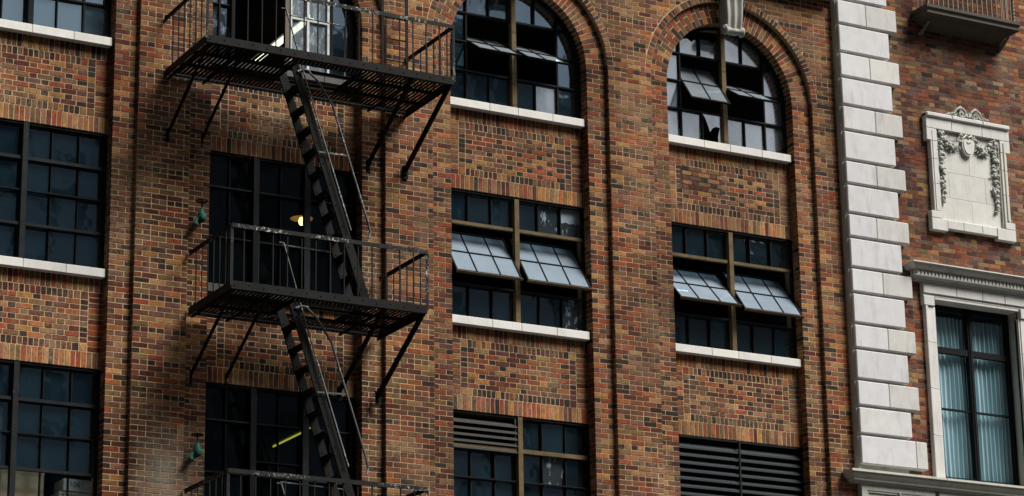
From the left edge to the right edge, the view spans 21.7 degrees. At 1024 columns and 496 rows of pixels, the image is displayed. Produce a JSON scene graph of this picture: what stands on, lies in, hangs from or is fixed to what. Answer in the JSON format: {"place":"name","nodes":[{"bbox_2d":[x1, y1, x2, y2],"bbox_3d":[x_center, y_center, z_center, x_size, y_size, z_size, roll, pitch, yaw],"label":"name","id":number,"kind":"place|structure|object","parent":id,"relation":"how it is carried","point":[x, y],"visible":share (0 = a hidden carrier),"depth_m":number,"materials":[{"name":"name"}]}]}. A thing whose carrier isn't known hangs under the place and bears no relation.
{"place":"outdoors","nodes":[
{"label":"outdoors","id":0,"kind":"place"},
{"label":"pavement","id":1,"kind":"structure","parent":0,"visible":0},
{"bbox_2d":[829,0,1023,495],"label":"stone trimmed building","id":2,"kind":"structure","parent":1,"relation":"on","point":[929,100],"depth_m":42.64,"materials":[{"name":"stone"}]},
{"bbox_2d":[935,316,972,478],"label":"curtain","id":3,"kind":"object","parent":2,"relation":"hanging from","point":[957,447],"visible":0.68,"depth_m":42.34,"materials":[{"name":"teal fabric"}]},
{"bbox_2d":[902,260,1023,485],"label":"window","id":4,"kind":"structure","parent":2,"relation":"in","point":[967,292],"depth_m":42.48,"materials":[{"name":"stone"}]},
{"bbox_2d":[962,320,1012,483],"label":"curtain","id":5,"kind":"object","parent":2,"relation":"hanging from","point":[994,434],"visible":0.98,"depth_m":42.70,"materials":[{"name":"teal fabric"}]},
{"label":"ground","id":6,"kind":"structure","parent":0,"visible":0},
{"bbox_2d":[0,0,857,495],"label":"brick building","id":7,"kind":"structure","parent":6,"relation":"on","point":[620,220],"depth_m":38.52,"materials":[{"name":"brick"}]},
{"bbox_2d":[0,359,100,495],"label":"window","id":8,"kind":"structure","parent":7,"relation":"in","point":[49,413],"depth_m":34.92,"materials":[{"name":"glass"}]},
{"bbox_2d":[0,118,107,268],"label":"window","id":9,"kind":"structure","parent":7,"relation":"in","point":[53,178],"depth_m":35.79,"materials":[{"name":"glass"}]},
{"bbox_2d":[0,0,111,36],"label":"window","id":10,"kind":"structure","parent":7,"relation":"in","point":[93,17],"depth_m":36.59,"materials":[{"name":"metal"}]},
{"bbox_2d":[188,433,203,460],"bbox_3d":[-4.203,2.649,35.397,0.217,0.375,0.250,8,-19,-28],"label":"hose valve","id":11,"kind":"object","parent":7,"relation":"attached to","point":[196,452],"visible":1,"depth_m":35.31,"materials":[{"name":"green paint"}]},
{"bbox_2d":[192,199,207,226],"bbox_3d":[-4.253,-0.461,36.340,0.217,0.375,0.250,8,-19,-28],"label":"hose valve","id":12,"kind":"object","parent":7,"relation":"attached to","point":[200,218],"visible":1,"depth_m":36.25,"materials":[{"name":"green paint"}]},
{"bbox_2d":[204,382,355,495],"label":"window","id":13,"kind":"structure","parent":7,"relation":"in","point":[247,428],"depth_m":36.37,"materials":[{"name":"glass"}]},
{"bbox_2d":[208,150,355,295],"bbox_3d":[-3.230,-0.274,37.299,2.307,1.946,0.120,8,-19,-28],"label":"window","id":14,"kind":"structure","parent":7,"relation":"in","point":[237,182],"depth_m":37.29,"materials":[{"name":"glass"}]},
{"bbox_2d":[251,9,314,60],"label":"tube lamp","id":15,"kind":"object","parent":7,"relation":"attached to","point":[280,37],"visible":0.21,"depth_m":41.63,"materials":[{"name":"white"}]},
{"bbox_2d":[212,0,356,76],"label":"window","id":16,"kind":"structure","parent":7,"relation":"in","point":[226,6],"depth_m":38.43,"materials":[{"name":"metal"}]},
{"bbox_2d":[166,0,454,495],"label":"fire escape","id":17,"kind":"object","parent":7,"relation":"attached to","point":[289,90],"visible":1,"depth_m":36.25,"materials":[{"name":"paint"}]},
{"bbox_2d":[376,0,407,105],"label":"access ladder","id":18,"kind":"object","parent":17,"relation":"attached to","point":[383,37],"visible":0.61,"depth_m":38.42,"materials":[{"name":"metal"}]},
{"bbox_2d":[450,0,580,118],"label":"window","id":19,"kind":"structure","parent":7,"relation":"in","point":[563,98],"depth_m":40.03,"materials":[{"name":"glass"}]},
{"bbox_2d":[451,188,592,331],"bbox_3d":[0.055,0.195,39.031,2.307,1.952,0.589,8,-19,-28],"label":"window","id":20,"kind":"structure","parent":7,"relation":"in","point":[544,264],"depth_m":39.08,"materials":[{"name":"glass"}]},
{"bbox_2d":[453,409,590,495],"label":"window","id":21,"kind":"structure","parent":7,"relation":"in","point":[546,457],"depth_m":38.23,"materials":[{"name":"glass"}]},
{"bbox_2d":[666,27,786,153],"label":"window","id":22,"kind":"structure","parent":7,"relation":"in","point":[769,134],"depth_m":41.77,"materials":[{"name":"glass"}]},
{"bbox_2d":[671,222,804,358],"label":"window","id":23,"kind":"structure","parent":7,"relation":"in","point":[730,248],"depth_m":40.83,"materials":[{"name":"glass"}]},
{"bbox_2d":[679,434,803,495],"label":"window","id":24,"kind":"structure","parent":7,"relation":"in","point":[708,466],"depth_m":39.99,"materials":[{"name":"metal"}]},
{"bbox_3d":[-6.568,3.791,34.690,2.500,0.950,0.640,8,-19,-28],"label":"storage shelf","id":25,"kind":"object","parent":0,"visible":0},
{"bbox_2d":[0,469,44,495],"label":"carton","id":26,"kind":"object","parent":25,"relation":"on","point":[26,483],"visible":0.87,"depth_m":34.72,"materials":[{"name":"cardboard"}]},
{"bbox_2d":[51,491,90,495],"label":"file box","id":27,"kind":"object","parent":25,"relation":"on","point":[60,493],"visible":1,"depth_m":35.01,"materials":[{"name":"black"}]},
{"bbox_2d":[54,478,91,493],"bbox_3d":[-5.752,3.164,35.215,0.460,0.160,0.374,8,-19,-28],"label":"file box","id":28,"kind":"object","parent":27,"relation":"on","point":[80,486],"visible":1,"depth_m":35.06,"materials":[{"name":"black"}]}
]}

